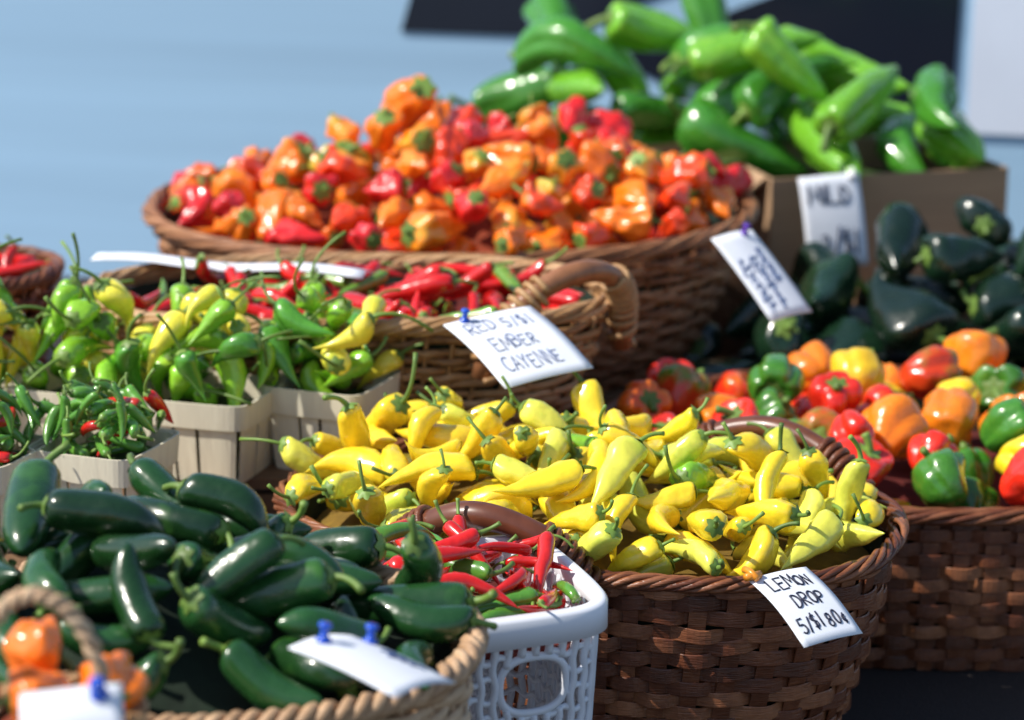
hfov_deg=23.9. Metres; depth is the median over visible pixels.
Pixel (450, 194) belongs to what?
lantern pepper
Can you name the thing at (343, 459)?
yellow pepper
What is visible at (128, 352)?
pointed pepper
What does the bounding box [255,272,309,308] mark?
cayenne chili
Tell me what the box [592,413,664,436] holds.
yellow pepper
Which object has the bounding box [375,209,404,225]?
lantern pepper
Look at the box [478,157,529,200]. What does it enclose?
lantern pepper
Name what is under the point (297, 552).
jalapeno pepper
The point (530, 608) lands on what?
short chili
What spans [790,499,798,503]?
yellow pepper
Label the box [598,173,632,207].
lantern pepper
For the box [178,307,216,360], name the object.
pointed pepper
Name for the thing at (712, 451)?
yellow pepper
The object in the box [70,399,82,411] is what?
tiny chili
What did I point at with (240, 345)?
pointed pepper
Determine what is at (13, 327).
pointed pepper
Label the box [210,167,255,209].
lantern pepper
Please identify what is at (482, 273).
cayenne chili
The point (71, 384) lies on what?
tiny chili
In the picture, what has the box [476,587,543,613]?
cayenne chili
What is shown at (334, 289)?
cayenne chili
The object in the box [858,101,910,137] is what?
long green pepper
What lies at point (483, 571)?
cayenne chili
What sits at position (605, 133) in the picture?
lantern pepper
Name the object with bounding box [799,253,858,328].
poblano pepper
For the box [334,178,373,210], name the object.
lantern pepper
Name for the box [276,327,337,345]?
pointed pepper
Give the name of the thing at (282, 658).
jalapeno pepper
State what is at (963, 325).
poblano pepper
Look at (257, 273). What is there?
cayenne chili
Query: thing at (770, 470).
yellow pepper
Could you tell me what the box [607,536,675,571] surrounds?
yellow pepper
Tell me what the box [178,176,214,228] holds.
lantern pepper
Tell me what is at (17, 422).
tiny chili
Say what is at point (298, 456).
yellow pepper
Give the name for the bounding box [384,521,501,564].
cayenne chili
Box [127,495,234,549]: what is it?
jalapeno pepper
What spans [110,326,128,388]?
pointed pepper
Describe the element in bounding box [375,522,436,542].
cayenne chili
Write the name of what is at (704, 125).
long green pepper
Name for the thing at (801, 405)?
bell pepper
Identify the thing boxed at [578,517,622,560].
yellow pepper
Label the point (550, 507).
yellow pepper
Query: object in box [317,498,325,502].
yellow pepper
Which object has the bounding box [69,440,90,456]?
tiny chili
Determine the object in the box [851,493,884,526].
yellow pepper
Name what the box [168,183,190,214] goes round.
lantern pepper
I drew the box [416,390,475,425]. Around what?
yellow pepper
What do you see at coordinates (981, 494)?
bell pepper
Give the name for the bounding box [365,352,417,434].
yellow pepper
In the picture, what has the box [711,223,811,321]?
price tag
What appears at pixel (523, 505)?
yellow pepper
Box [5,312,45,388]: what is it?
pointed pepper
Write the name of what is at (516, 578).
short chili
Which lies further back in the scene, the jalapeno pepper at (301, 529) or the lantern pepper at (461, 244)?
the lantern pepper at (461, 244)
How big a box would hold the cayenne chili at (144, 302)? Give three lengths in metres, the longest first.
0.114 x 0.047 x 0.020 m
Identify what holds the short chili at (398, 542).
in the plastic basket at (557, 649)
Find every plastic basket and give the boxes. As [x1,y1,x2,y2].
[381,535,607,719]
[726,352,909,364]
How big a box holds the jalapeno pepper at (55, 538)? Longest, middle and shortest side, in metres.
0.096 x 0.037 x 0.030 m
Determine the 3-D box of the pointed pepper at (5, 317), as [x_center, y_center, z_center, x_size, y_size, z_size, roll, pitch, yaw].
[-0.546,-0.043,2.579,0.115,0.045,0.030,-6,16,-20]
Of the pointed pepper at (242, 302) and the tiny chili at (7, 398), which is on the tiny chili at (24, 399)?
the tiny chili at (7, 398)
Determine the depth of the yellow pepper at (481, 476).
2.41 m
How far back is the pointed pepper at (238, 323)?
2.56 m
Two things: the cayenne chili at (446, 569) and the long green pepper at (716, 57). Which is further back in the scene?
the long green pepper at (716, 57)
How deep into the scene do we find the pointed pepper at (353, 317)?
2.62 m
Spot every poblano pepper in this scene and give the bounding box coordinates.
[683,320,721,360]
[688,358,760,374]
[724,283,799,339]
[738,322,825,360]
[751,313,804,362]
[789,241,837,286]
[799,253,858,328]
[816,316,888,363]
[845,306,873,328]
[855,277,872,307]
[858,267,969,315]
[868,273,960,352]
[876,202,929,280]
[898,281,974,344]
[914,233,1005,282]
[950,239,1019,294]
[955,196,1012,247]
[956,266,996,293]
[959,273,1023,327]
[976,325,1023,364]
[989,305,1023,359]
[1005,362,1023,369]
[1007,266,1014,274]
[1015,231,1023,277]
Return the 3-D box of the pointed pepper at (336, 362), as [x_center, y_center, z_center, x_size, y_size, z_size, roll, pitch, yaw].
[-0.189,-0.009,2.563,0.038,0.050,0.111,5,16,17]
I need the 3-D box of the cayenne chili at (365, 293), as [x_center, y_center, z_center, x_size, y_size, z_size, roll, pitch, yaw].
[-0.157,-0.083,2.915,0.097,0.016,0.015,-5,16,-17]
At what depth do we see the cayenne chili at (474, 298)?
2.74 m
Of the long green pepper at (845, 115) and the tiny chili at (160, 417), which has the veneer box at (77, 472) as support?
the tiny chili at (160, 417)
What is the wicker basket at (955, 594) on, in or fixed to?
on the tablecloth
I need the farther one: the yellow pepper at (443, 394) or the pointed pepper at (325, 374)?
the pointed pepper at (325, 374)
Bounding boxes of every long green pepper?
[447,67,555,124]
[509,16,636,76]
[523,0,576,67]
[546,66,604,104]
[552,105,633,143]
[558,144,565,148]
[584,1,693,52]
[591,38,649,95]
[610,91,687,132]
[632,129,678,144]
[659,66,710,101]
[660,23,745,77]
[665,95,808,176]
[670,29,822,81]
[680,0,728,29]
[693,70,798,126]
[730,17,828,101]
[731,57,835,129]
[746,30,809,100]
[750,114,791,149]
[779,26,859,71]
[779,98,861,180]
[812,65,898,151]
[818,49,910,96]
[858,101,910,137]
[875,112,925,172]
[908,64,960,130]
[914,108,985,169]
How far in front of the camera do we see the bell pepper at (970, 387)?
2.82 m
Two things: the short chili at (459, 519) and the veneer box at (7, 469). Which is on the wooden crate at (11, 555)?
the veneer box at (7, 469)
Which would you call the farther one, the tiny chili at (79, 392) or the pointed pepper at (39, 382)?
the pointed pepper at (39, 382)
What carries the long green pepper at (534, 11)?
on the long green pepper at (507, 94)
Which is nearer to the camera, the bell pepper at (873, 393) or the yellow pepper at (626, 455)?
the yellow pepper at (626, 455)
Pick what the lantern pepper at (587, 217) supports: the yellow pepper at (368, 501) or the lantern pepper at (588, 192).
the lantern pepper at (588, 192)
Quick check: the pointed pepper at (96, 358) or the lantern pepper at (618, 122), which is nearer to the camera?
the pointed pepper at (96, 358)
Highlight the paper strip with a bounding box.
[91,252,371,278]
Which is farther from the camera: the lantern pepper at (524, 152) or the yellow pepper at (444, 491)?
the lantern pepper at (524, 152)
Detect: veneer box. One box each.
[0,365,28,426]
[0,432,54,550]
[7,367,144,434]
[28,427,179,529]
[136,371,284,482]
[261,366,400,469]
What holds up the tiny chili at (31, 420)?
in the veneer box at (7, 469)
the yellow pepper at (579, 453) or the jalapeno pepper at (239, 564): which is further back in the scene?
the yellow pepper at (579, 453)
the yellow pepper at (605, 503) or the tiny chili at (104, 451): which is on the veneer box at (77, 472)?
the tiny chili at (104, 451)
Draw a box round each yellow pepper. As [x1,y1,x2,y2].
[239,436,341,478]
[267,473,322,505]
[300,432,343,455]
[305,446,386,485]
[309,464,355,511]
[311,470,375,500]
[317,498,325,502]
[322,395,387,492]
[349,488,419,518]
[352,460,386,525]
[357,506,447,535]
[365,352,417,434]
[368,423,396,449]
[371,444,408,478]
[378,451,497,487]
[383,393,428,425]
[395,423,471,447]
[403,453,459,482]
[405,438,461,458]
[408,386,443,461]
[409,481,453,504]
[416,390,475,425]
[416,448,452,506]
[429,377,464,410]
[443,484,538,505]
[450,479,535,502]
[460,396,507,458]
[465,467,490,480]
[466,400,518,415]
[466,416,538,503]
[469,375,515,426]
[471,453,490,469]
[474,454,536,484]
[482,492,538,517]
[487,499,520,512]
[492,458,596,497]
[498,424,534,443]
[509,392,574,433]
[509,426,574,459]
[513,425,538,456]
[526,444,541,469]
[537,424,593,469]
[538,453,575,532]
[541,433,597,450]
[544,499,613,531]
[547,457,579,500]
[555,438,608,501]
[560,410,589,434]
[566,429,587,464]
[568,530,587,540]
[571,371,605,430]
[578,493,616,508]
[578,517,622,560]
[587,429,597,436]
[591,431,664,503]
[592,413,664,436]
[597,404,657,469]
[602,408,630,430]
[605,463,648,561]
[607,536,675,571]
[619,471,682,535]
[631,554,683,574]
[633,439,666,476]
[636,481,708,509]
[644,458,738,483]
[644,531,731,574]
[645,397,709,442]
[646,428,732,481]
[647,503,683,534]
[650,443,725,462]
[663,445,719,489]
[664,538,724,575]
[673,471,741,530]
[686,509,727,541]
[707,477,752,513]
[708,436,739,467]
[710,466,736,477]
[719,464,807,498]
[721,421,772,471]
[723,511,764,542]
[725,498,810,532]
[726,521,799,575]
[730,535,792,569]
[738,457,751,470]
[745,459,833,502]
[746,497,796,537]
[747,422,801,462]
[753,422,788,501]
[753,517,841,549]
[781,503,844,569]
[784,480,834,556]
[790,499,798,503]
[796,428,829,498]
[824,496,887,514]
[828,473,837,496]
[831,521,884,551]
[834,434,869,552]
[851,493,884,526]
[862,482,877,499]
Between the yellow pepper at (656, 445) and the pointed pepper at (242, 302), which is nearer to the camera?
the yellow pepper at (656, 445)
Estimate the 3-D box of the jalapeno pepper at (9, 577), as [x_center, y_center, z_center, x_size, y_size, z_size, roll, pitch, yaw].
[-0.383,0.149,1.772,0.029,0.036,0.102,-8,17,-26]
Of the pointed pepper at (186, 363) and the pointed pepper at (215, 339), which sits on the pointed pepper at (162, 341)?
the pointed pepper at (215, 339)
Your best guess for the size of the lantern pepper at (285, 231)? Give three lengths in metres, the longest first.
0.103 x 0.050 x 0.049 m
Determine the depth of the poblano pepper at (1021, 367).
3.31 m
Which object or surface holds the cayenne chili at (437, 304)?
in the wicker basket at (451, 360)
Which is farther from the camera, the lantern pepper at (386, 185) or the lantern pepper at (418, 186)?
the lantern pepper at (418, 186)
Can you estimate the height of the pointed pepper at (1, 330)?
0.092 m
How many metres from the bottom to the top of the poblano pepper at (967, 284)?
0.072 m
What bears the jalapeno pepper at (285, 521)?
in the wicker basket at (198, 685)
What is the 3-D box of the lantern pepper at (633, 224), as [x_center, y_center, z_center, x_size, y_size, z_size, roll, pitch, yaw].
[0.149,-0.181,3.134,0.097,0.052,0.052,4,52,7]
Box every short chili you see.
[395,538,402,547]
[411,515,442,541]
[433,500,499,584]
[452,498,466,529]
[478,541,536,555]
[482,534,517,562]
[482,601,534,618]
[492,556,572,570]
[496,566,533,592]
[513,532,573,548]
[518,605,556,612]
[536,588,557,609]
[552,580,580,603]
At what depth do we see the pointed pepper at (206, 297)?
2.56 m
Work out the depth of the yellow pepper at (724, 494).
2.26 m
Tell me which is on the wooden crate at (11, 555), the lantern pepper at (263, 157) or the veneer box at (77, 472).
the veneer box at (77, 472)
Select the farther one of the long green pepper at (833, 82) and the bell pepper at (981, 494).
the long green pepper at (833, 82)
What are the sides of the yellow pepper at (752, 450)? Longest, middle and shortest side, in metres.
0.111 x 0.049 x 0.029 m
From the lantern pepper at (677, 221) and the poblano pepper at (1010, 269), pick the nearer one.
the lantern pepper at (677, 221)
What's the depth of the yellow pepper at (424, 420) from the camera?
2.38 m
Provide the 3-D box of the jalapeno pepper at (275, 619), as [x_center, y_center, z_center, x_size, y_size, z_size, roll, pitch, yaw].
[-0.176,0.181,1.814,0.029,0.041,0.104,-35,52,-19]
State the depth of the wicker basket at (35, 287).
2.94 m
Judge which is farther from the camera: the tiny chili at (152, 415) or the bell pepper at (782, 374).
the bell pepper at (782, 374)
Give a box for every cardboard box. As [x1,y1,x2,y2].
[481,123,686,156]
[703,137,1007,287]
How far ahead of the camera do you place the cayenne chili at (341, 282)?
2.89 m
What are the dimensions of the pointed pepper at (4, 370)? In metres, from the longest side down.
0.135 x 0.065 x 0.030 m
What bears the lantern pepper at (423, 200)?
in the wicker basket at (682, 281)
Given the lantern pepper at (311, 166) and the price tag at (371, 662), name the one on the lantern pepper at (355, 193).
the lantern pepper at (311, 166)
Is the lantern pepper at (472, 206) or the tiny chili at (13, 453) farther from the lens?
the lantern pepper at (472, 206)
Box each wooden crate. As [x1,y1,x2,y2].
[4,483,123,566]
[46,346,294,514]
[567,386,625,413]
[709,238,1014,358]
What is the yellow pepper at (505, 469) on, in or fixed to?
in the wicker basket at (686, 640)
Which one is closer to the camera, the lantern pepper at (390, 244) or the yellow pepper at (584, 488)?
the yellow pepper at (584, 488)
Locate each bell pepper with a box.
[616,380,671,418]
[647,358,694,381]
[652,412,675,431]
[655,364,710,415]
[694,392,736,425]
[711,397,758,420]
[714,371,753,401]
[747,353,805,402]
[754,387,798,418]
[787,407,838,437]
[788,340,832,392]
[791,392,812,417]
[808,371,862,414]
[828,409,874,440]
[830,347,885,402]
[836,431,893,485]
[856,383,893,412]
[861,381,919,408]
[861,393,929,459]
[882,363,907,392]
[894,499,910,505]
[900,345,961,400]
[907,430,959,469]
[912,446,967,507]
[921,387,978,447]
[936,377,981,405]
[943,327,1007,377]
[958,441,994,487]
[958,476,1000,507]
[970,364,1023,416]
[978,392,1023,453]
[979,397,1023,452]
[994,435,1023,474]
[999,447,1023,505]
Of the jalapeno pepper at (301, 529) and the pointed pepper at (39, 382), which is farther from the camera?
the pointed pepper at (39, 382)
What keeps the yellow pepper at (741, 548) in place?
in the wicker basket at (686, 640)
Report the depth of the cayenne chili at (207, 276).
2.86 m
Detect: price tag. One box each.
[20,675,122,719]
[288,621,455,697]
[443,306,593,388]
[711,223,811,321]
[741,566,862,647]
[798,167,868,264]
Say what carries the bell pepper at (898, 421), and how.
in the wicker basket at (955, 594)
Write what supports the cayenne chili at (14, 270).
in the wicker basket at (35, 287)
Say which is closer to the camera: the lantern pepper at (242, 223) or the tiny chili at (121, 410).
the tiny chili at (121, 410)
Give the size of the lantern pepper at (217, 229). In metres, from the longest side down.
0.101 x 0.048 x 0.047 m
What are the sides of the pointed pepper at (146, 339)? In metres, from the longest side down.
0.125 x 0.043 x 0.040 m
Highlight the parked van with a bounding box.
[0,0,1023,275]
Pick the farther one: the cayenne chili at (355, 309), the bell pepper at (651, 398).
the bell pepper at (651, 398)
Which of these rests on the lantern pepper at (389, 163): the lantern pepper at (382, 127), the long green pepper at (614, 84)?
the lantern pepper at (382, 127)
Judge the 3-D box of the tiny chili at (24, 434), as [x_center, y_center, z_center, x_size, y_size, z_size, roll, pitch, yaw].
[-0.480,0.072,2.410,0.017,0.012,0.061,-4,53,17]
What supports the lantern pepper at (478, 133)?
on the lantern pepper at (467, 184)
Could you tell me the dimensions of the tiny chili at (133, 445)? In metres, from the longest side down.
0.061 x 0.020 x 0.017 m
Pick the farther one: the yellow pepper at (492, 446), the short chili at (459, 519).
the yellow pepper at (492, 446)
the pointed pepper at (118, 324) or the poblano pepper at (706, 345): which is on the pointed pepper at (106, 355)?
the pointed pepper at (118, 324)
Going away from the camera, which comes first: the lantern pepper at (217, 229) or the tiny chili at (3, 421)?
the tiny chili at (3, 421)
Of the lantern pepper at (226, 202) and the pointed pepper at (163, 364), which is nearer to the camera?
the pointed pepper at (163, 364)
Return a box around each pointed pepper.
[0,238,22,247]
[0,278,15,307]
[0,284,17,328]
[0,299,51,323]
[0,318,33,324]
[0,325,3,336]
[0,336,48,391]
[0,340,27,366]
[0,342,2,374]
[0,359,47,391]
[0,360,14,362]
[4,310,23,330]
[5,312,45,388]
[6,310,40,362]
[26,336,113,383]
[34,275,73,361]
[40,240,75,330]
[43,296,100,329]
[43,313,88,364]
[49,333,92,386]
[52,232,81,341]
[61,365,90,392]
[69,265,116,344]
[73,266,134,332]
[80,279,133,300]
[80,329,105,376]
[89,317,123,341]
[95,354,117,395]
[98,350,129,383]
[99,314,176,361]
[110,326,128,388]
[114,313,143,394]
[131,293,169,381]
[141,366,225,399]
[147,305,192,375]
[150,345,175,399]
[156,313,206,402]
[168,326,231,356]
[170,257,195,341]
[170,349,219,401]
[175,290,230,334]
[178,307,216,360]
[185,279,245,326]
[188,278,260,345]
[191,383,251,405]
[195,351,212,379]
[198,312,246,405]
[210,329,292,369]
[215,286,250,334]
[225,275,279,324]
[244,312,300,388]
[250,340,321,371]
[257,293,330,367]
[257,341,275,388]
[257,345,278,386]
[260,271,334,336]
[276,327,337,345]
[289,348,333,393]
[293,257,328,311]
[298,339,350,375]
[302,230,345,318]
[303,308,321,324]
[313,311,433,348]
[315,370,356,389]
[320,336,387,387]
[321,296,352,331]
[345,311,369,352]
[357,342,423,389]
[362,289,400,349]
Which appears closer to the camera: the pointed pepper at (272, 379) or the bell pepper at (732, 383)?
the pointed pepper at (272, 379)
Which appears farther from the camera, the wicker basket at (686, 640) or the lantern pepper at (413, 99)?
the lantern pepper at (413, 99)
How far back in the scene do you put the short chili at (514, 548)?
2.11 m
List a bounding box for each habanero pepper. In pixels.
[0,664,71,719]
[2,616,75,673]
[78,651,148,710]
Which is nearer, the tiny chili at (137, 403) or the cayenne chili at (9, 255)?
the tiny chili at (137, 403)
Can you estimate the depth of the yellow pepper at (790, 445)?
2.43 m
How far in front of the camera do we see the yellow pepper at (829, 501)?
2.32 m
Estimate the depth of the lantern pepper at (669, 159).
3.40 m
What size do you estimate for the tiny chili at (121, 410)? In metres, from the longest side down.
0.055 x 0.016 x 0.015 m
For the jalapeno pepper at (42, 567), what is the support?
on the jalapeno pepper at (112, 638)
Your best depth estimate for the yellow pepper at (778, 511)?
2.21 m
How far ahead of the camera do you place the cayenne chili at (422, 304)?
2.85 m
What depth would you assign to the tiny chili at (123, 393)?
2.42 m
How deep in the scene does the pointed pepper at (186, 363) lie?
2.52 m
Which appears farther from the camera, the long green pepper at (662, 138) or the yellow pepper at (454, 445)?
the long green pepper at (662, 138)
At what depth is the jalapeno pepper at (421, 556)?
1.86 m
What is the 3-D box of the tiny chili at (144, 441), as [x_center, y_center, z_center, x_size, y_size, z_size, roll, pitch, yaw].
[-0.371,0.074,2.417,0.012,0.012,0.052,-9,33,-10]
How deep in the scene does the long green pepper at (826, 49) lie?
3.75 m
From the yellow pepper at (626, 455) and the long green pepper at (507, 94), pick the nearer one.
the yellow pepper at (626, 455)
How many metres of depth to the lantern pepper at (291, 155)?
3.32 m
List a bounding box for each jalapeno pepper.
[0,533,7,556]
[0,549,19,593]
[0,595,20,664]
[0,661,10,682]
[1,440,71,557]
[8,559,16,566]
[12,534,100,589]
[17,488,165,535]
[22,548,82,615]
[30,574,173,620]
[36,609,150,659]
[39,529,68,549]
[81,479,112,491]
[90,534,176,571]
[110,542,174,650]
[127,452,179,503]
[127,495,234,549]
[135,637,184,702]
[162,473,268,532]
[167,541,217,586]
[169,571,271,647]
[194,528,305,598]
[199,637,322,712]
[210,500,307,554]
[219,514,312,537]
[223,558,365,618]
[264,636,359,690]
[270,615,295,636]
[273,534,343,581]
[276,606,391,644]
[303,526,400,569]
[325,556,359,602]
[329,582,498,627]
[333,562,382,595]
[333,595,368,698]
[368,593,497,643]
[393,516,443,584]
[394,640,433,690]
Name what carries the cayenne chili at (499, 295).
in the wicker basket at (451, 360)
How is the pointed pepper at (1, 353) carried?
in the veneer box at (17, 376)
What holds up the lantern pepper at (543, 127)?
on the lantern pepper
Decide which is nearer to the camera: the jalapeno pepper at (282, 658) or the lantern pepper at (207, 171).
the jalapeno pepper at (282, 658)
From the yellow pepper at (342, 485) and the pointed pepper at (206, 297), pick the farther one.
the pointed pepper at (206, 297)
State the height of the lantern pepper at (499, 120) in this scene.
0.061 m
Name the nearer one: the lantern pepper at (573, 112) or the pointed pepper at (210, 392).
the pointed pepper at (210, 392)
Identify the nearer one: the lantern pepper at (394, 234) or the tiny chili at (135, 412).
the tiny chili at (135, 412)
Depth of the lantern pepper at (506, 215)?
3.10 m
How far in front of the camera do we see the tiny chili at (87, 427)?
2.35 m
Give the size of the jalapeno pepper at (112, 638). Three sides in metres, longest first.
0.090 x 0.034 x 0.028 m
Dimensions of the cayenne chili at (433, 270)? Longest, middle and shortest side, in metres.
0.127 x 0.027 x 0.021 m
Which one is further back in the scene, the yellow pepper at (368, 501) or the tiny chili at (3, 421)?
the tiny chili at (3, 421)
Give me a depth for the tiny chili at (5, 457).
2.32 m
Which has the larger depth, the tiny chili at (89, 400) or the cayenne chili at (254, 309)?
the cayenne chili at (254, 309)
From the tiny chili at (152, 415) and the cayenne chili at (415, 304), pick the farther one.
the cayenne chili at (415, 304)
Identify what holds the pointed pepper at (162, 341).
on the pointed pepper at (163, 364)
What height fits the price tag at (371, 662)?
0.044 m
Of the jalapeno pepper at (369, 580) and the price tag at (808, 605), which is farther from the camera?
the price tag at (808, 605)
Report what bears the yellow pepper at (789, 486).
on the yellow pepper at (793, 501)
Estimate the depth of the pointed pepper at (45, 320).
2.62 m
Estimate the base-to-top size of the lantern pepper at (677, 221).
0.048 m
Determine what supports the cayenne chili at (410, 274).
in the wicker basket at (451, 360)
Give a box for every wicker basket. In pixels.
[0,244,64,365]
[0,585,148,719]
[1,561,489,719]
[83,252,638,440]
[141,151,758,392]
[272,415,908,719]
[605,365,1023,671]
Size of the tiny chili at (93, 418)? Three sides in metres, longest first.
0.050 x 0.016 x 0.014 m
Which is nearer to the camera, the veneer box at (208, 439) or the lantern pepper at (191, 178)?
the veneer box at (208, 439)
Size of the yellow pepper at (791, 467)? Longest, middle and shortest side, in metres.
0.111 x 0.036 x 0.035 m
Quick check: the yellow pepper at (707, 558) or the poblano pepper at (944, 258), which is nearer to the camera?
the yellow pepper at (707, 558)
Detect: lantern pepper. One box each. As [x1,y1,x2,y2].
[168,170,210,193]
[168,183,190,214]
[171,171,189,187]
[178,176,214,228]
[185,162,217,186]
[190,218,228,237]
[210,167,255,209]
[212,189,245,220]
[222,155,264,183]
[223,204,261,241]
[229,233,257,241]
[245,146,273,168]
[254,217,328,247]
[255,180,303,239]
[255,182,263,193]
[261,166,288,190]
[267,137,312,183]
[285,192,324,226]
[292,133,317,150]
[300,144,370,172]
[302,172,338,207]
[304,143,368,185]
[316,225,344,250]
[326,112,361,143]
[330,198,363,224]
[331,202,372,233]
[333,139,376,189]
[334,140,374,163]
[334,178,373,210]
[348,222,382,251]
[362,167,411,203]
[364,104,402,155]
[367,175,376,199]
[374,224,402,250]
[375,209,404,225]
[376,156,398,175]
[376,237,404,252]
[377,135,399,166]
[378,196,413,229]
[380,74,437,135]
[381,142,401,160]
[395,149,431,180]
[398,122,436,161]
[400,209,466,252]
[401,233,443,252]
[406,173,433,198]
[409,190,470,226]
[420,95,452,132]
[430,159,464,191]
[430,159,482,188]
[433,126,469,167]
[442,183,479,218]
[444,104,483,126]
[447,235,477,252]
[454,119,491,149]
[454,189,490,223]
[463,148,495,182]
[473,129,530,148]
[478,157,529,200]
[482,141,544,176]
[485,111,515,129]
[489,163,512,219]
[491,202,538,237]
[493,225,534,255]
[511,173,536,199]
[511,181,566,217]
[516,94,558,151]
[523,112,559,144]
[525,226,574,251]
[534,145,557,180]
[536,176,565,201]
[540,181,585,221]
[544,208,574,235]
[547,146,583,187]
[557,95,588,132]
[566,141,574,152]
[569,123,598,156]
[570,173,606,211]
[573,174,582,183]
[573,222,611,247]
[575,211,619,245]
[579,139,625,187]
[586,109,639,142]
[590,201,663,243]
[594,127,636,156]
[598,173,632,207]
[600,135,631,167]
[602,178,657,211]
[624,151,661,185]
[628,140,648,150]
[628,226,656,243]
[638,148,664,171]
[653,151,716,190]
[653,188,666,218]
[657,206,690,238]
[658,181,692,216]
[662,150,685,170]
[685,199,708,233]
[689,187,703,211]
[702,185,733,217]
[703,151,739,178]
[710,163,753,197]
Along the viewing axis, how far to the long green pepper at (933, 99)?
3.63 m
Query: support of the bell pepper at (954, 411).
in the wicker basket at (955, 594)
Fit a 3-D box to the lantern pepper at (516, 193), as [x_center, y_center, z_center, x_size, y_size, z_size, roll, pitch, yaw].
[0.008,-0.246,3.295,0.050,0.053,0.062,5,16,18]
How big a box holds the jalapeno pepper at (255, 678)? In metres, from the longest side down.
0.096 x 0.042 x 0.032 m
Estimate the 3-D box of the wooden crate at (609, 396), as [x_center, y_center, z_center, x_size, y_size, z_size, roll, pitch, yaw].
[-0.075,0.029,3.486,0.650,0.112,0.600,0,15,0]
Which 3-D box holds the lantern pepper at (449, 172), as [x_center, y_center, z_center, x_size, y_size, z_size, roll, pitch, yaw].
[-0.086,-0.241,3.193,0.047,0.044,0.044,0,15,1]
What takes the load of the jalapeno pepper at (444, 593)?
in the wicker basket at (198, 685)
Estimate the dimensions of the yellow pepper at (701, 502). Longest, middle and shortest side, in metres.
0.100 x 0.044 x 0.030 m
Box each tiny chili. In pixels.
[0,377,15,408]
[0,389,22,416]
[0,400,13,437]
[0,405,15,426]
[0,416,29,450]
[0,434,13,441]
[0,437,14,451]
[0,441,29,462]
[0,449,17,455]
[5,402,20,426]
[6,372,41,427]
[10,394,33,428]
[21,406,40,454]
[26,390,72,414]
[26,398,45,439]
[43,392,60,446]
[51,422,61,440]
[53,384,70,435]
[59,370,109,398]
[60,423,83,439]
[62,405,72,456]
[65,386,102,401]
[69,406,100,422]
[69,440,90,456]
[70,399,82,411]
[75,385,101,426]
[80,420,102,436]
[86,399,115,416]
[86,413,124,436]
[86,432,128,440]
[86,441,97,455]
[88,361,113,396]
[92,433,111,459]
[94,409,116,424]
[96,429,127,457]
[98,379,125,403]
[98,422,118,445]
[108,390,127,444]
[108,396,153,413]
[109,436,148,452]
[110,445,128,454]
[112,415,150,439]
[113,402,155,433]
[118,375,152,425]
[124,372,150,416]
[136,431,146,444]
[138,423,153,441]
[143,368,173,423]
[143,411,155,420]
[155,410,165,430]
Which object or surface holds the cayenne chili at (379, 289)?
in the wicker basket at (451, 360)
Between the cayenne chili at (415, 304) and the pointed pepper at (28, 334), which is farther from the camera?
the cayenne chili at (415, 304)
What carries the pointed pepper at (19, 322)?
on the pointed pepper at (7, 361)
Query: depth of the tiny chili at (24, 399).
2.38 m
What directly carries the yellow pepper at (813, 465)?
on the yellow pepper at (832, 489)
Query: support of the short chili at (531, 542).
in the plastic basket at (557, 649)
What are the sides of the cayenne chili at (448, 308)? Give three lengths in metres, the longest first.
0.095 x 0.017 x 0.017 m
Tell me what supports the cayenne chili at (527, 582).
in the plastic basket at (557, 649)
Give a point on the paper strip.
(241, 267)
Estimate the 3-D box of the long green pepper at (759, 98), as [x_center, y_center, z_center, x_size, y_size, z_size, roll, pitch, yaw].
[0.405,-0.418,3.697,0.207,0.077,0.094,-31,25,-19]
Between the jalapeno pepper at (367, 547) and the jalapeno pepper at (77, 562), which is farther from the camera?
the jalapeno pepper at (367, 547)
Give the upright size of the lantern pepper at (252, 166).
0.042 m
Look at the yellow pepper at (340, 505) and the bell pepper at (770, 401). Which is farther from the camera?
the bell pepper at (770, 401)
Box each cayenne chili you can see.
[0,253,48,269]
[0,261,52,278]
[1,235,18,277]
[129,289,159,309]
[146,286,203,311]
[151,278,168,305]
[194,253,253,285]
[219,279,299,292]
[220,245,306,288]
[224,264,236,286]
[233,267,318,289]
[234,268,250,290]
[245,293,273,305]
[245,311,304,318]
[246,287,304,311]
[246,303,272,315]
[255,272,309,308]
[276,248,331,298]
[305,272,362,292]
[319,262,404,280]
[324,277,340,293]
[327,290,339,302]
[327,303,361,312]
[338,269,388,295]
[342,292,406,316]
[352,260,392,283]
[361,285,386,294]
[368,283,398,294]
[373,273,478,300]
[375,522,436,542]
[379,298,416,318]
[383,551,514,580]
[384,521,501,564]
[385,299,411,313]
[387,546,487,568]
[388,518,434,541]
[397,264,457,284]
[403,262,414,305]
[404,261,513,301]
[407,290,419,317]
[409,266,422,272]
[415,305,438,317]
[420,302,426,308]
[427,298,444,308]
[428,263,516,279]
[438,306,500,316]
[440,571,518,608]
[443,301,455,314]
[443,565,450,573]
[445,280,512,300]
[468,285,479,309]
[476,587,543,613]
[478,246,568,288]
[479,290,505,302]
[480,294,500,307]
[494,265,522,294]
[505,572,565,608]
[510,554,532,590]
[533,524,555,592]
[541,303,561,307]
[547,292,582,305]
[561,289,583,294]
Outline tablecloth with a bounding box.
[52,276,1023,719]
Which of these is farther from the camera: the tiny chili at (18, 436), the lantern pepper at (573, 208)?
the lantern pepper at (573, 208)

